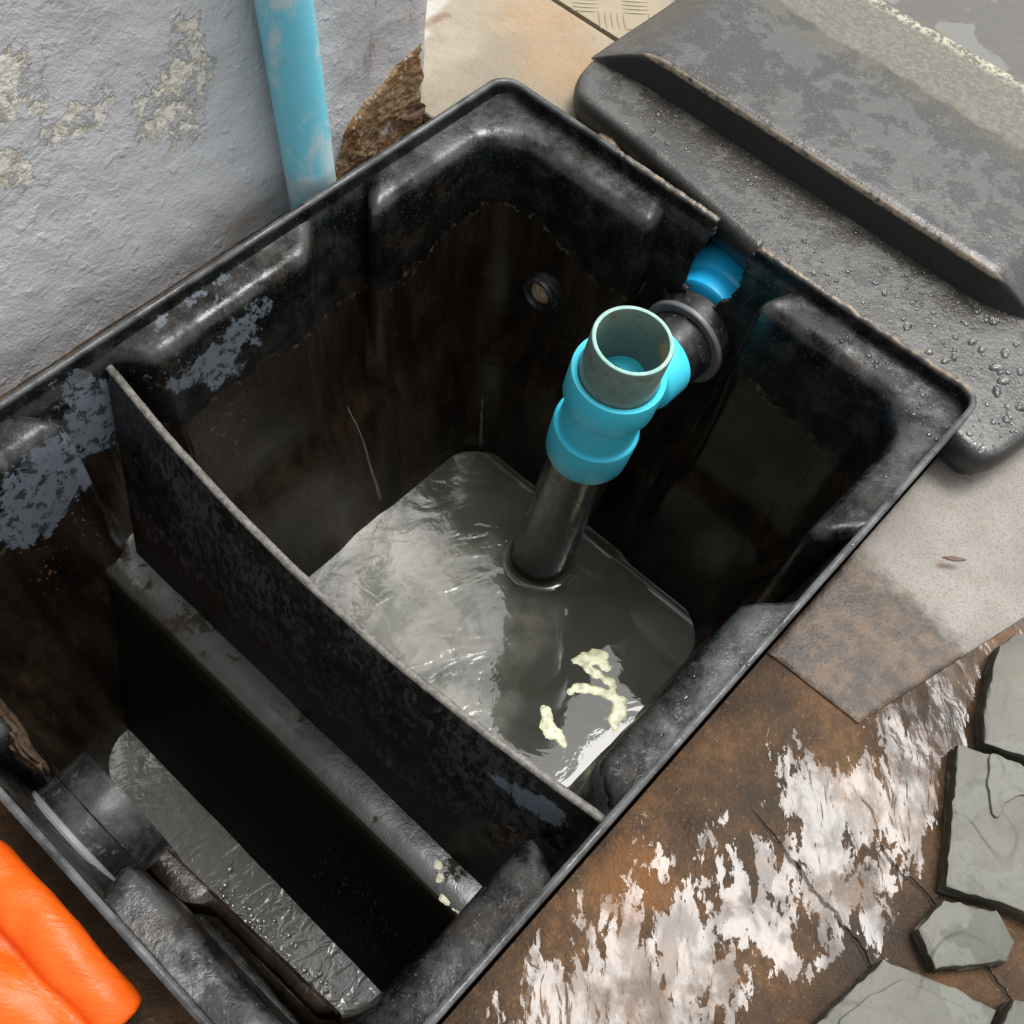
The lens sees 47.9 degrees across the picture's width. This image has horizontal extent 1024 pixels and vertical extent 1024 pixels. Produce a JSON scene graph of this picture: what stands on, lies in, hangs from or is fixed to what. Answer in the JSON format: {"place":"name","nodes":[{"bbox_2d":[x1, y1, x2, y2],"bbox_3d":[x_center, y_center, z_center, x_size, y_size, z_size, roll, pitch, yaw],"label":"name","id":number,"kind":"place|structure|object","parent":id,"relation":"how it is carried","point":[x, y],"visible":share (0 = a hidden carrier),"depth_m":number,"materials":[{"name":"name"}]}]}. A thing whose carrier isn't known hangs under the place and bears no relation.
{"place":"outdoors","nodes":[
{"label":"outdoors","id":0,"kind":"place"},
{"bbox_2d":[0,120,1023,1023],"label":"ground","id":1,"kind":"structure","parent":0,"point":[766,850],"depth_m":0.61,"materials":[{"name":"brown soil"}]},
{"bbox_2d":[0,840,141,1023],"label":"rubber glove","id":2,"kind":"object","parent":1,"relation":"on","point":[57,966],"visible":1,"depth_m":0.52,"materials":[{"name":"orange rubber"}]},
{"bbox_2d":[0,0,426,395],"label":"rendered wall","id":3,"kind":"structure","parent":1,"relation":"on","point":[141,163],"depth_m":0.70,"materials":[{"name":"grey paint"}]},
{"bbox_2d":[254,0,335,209],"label":"water pipe","id":4,"kind":"object","parent":3,"relation":"attached to","point":[288,33],"depth_m":0.71,"materials":[{"name":"blue plastic"}]},
{"bbox_2d":[401,102,425,120],"bbox_3d":[-0.074,-0.300,0.863,0.009,0.011,0.026,40,63,17],"label":"dead leaf","id":5,"kind":"object","parent":1,"relation":"on","point":[418,113],"visible":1,"depth_m":0.86,"materials":[{"name":"brown plant"}]},
{"bbox_2d":[437,238,937,1023],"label":"soil pit","id":6,"kind":"object","parent":1,"relation":"in","point":[577,866],"visible":0.06,"depth_m":1.00,"materials":[{"name":"brown soil"}]},
{"bbox_2d":[0,78,976,1023],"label":"grease trap tank","id":7,"kind":"object","parent":6,"relation":"in","point":[208,470],"visible":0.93,"depth_m":0.77,"materials":[{"name":"black plastic"}]},
{"bbox_2d":[109,729,380,1009],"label":"water","id":8,"kind":"structure","parent":7,"relation":"in","point":[202,841],"depth_m":0.85,"materials":[{"name":"grey liquid"}]},
{"bbox_2d":[211,861,344,1005],"bbox_3d":[-0.166,0.310,0.832,0.142,0.005,0.030,40,63,17],"label":"bubble froth","id":9,"kind":"object","parent":8,"relation":"on","point":[260,921],"visible":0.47,"depth_m":0.83,"materials":[{"name":"white liquid"}]},
{"bbox_2d":[434,860,459,913],"bbox_3d":[-0.041,0.227,0.696,0.011,0.001,0.038,-20,63,-17],"label":"scum patch","id":10,"kind":"object","parent":7,"relation":"on","point":[438,864],"visible":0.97,"depth_m":0.70,"materials":[{"name":"beige"}]},
{"bbox_2d":[309,451,694,787],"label":"water","id":11,"kind":"structure","parent":7,"relation":"in","point":[418,580],"depth_m":0.98,"materials":[{"name":"grey liquid"}]},
{"bbox_2d":[539,705,566,747],"bbox_3d":[0.031,0.175,0.934,0.016,0.001,0.040,-20,63,-17],"label":"scum patch","id":12,"kind":"object","parent":11,"relation":"on","point":[549,728],"visible":1,"depth_m":0.93,"materials":[{"name":"beige"}]},
{"bbox_2d":[571,649,617,689],"bbox_3d":[0.074,0.130,0.965,0.044,0.001,0.028,40,63,17],"label":"scum patch","id":13,"kind":"object","parent":11,"relation":"on","point":[586,661],"visible":1,"depth_m":0.97,"materials":[{"name":"beige"}]},
{"bbox_2d":[566,683,627,734],"bbox_3d":[0.073,0.155,0.950,0.053,0.001,0.032,40,63,17],"label":"scum patch","id":14,"kind":"object","parent":11,"relation":"on","point":[618,714],"visible":1,"depth_m":0.95,"materials":[{"name":"beige"}]},
{"bbox_2d":[502,306,689,591],"bbox_3d":[0.054,-0.033,0.883,0.096,0.371,0.090,40,63,17],"label":"overflow pipe","id":15,"kind":"object","parent":7,"relation":"in","point":[627,374],"visible":1,"depth_m":0.78,"materials":[{"name":"blue plastic"}]},
{"bbox_2d":[686,241,744,304],"bbox_3d":[0.198,-0.198,0.898,0.075,0.076,0.179,40,63,17],"label":"drain pipe","id":16,"kind":"object","parent":7,"relation":"attached to","point":[715,276],"visible":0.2,"depth_m":0.84,"materials":[{"name":"blue plastic"}]},
{"bbox_2d":[765,0,1023,723],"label":"concrete apron","id":17,"kind":"object","parent":1,"relation":"on","point":[897,606],"visible":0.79,"depth_m":0.71,"materials":[{"name":"grey concrete"}]},
{"bbox_2d":[421,0,614,121],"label":"stone slab","id":18,"kind":"structure","parent":17,"relation":"on","point":[548,50],"depth_m":0.93,"materials":[{"name":"beige stone"}]},
{"bbox_2d":[598,133,621,150],"bbox_3d":[0.072,-0.276,0.870,0.032,0.019,0.023,40,63,17],"label":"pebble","id":19,"kind":"object","parent":18,"relation":"on","point":[609,139],"visible":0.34,"depth_m":0.86,"materials":[{"name":"beige stone"}]},
{"bbox_2d":[551,0,675,40],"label":"tread plate","id":20,"kind":"object","parent":17,"relation":"on","point":[614,20],"visible":0.29,"depth_m":0.96,"materials":[{"name":"beige metal"}]},
{"bbox_2d":[573,0,1023,474],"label":"tank lid","id":21,"kind":"object","parent":17,"relation":"on","point":[864,157],"visible":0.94,"depth_m":0.83,"materials":[{"name":"plastic"}]},
{"bbox_2d":[942,556,965,561],"bbox_3d":[0.274,0.029,0.713,0.013,0.002,0.010,40,63,17],"label":"dead leaf","id":22,"kind":"object","parent":17,"relation":"on","point":[954,558],"visible":1,"depth_m":0.71,"materials":[{"name":"brown plant"}]},
{"bbox_2d":[813,960,995,1023],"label":"flagstone","id":23,"kind":"object","parent":1,"relation":"on","point":[882,992],"visible":1,"depth_m":0.57,"materials":[{"name":"grey stone"}]},
{"bbox_2d":[910,900,1013,972],"bbox_3d":[0.233,0.220,0.599,0.051,0.012,0.035,-3,59,-8],"label":"flagstone","id":24,"kind":"object","parent":1,"relation":"on","point":[947,935],"visible":1,"depth_m":0.59,"materials":[{"name":"grey stone"}]},
{"bbox_2d":[936,745,1023,922],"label":"flagstone","id":25,"kind":"object","parent":1,"relation":"on","point":[981,861],"visible":1,"depth_m":0.62,"materials":[{"name":"grey stone"}]},
{"bbox_2d":[973,634,1023,765],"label":"flagstone","id":26,"kind":"object","parent":1,"relation":"on","point":[998,720],"visible":1,"depth_m":0.66,"materials":[{"name":"grey stone"}]},
{"bbox_2d":[992,1000,1023,1023],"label":"flagstone","id":27,"kind":"object","parent":1,"relation":"on","point":[1010,1012],"visible":1,"depth_m":0.57,"materials":[{"name":"grey stone"}]}
]}

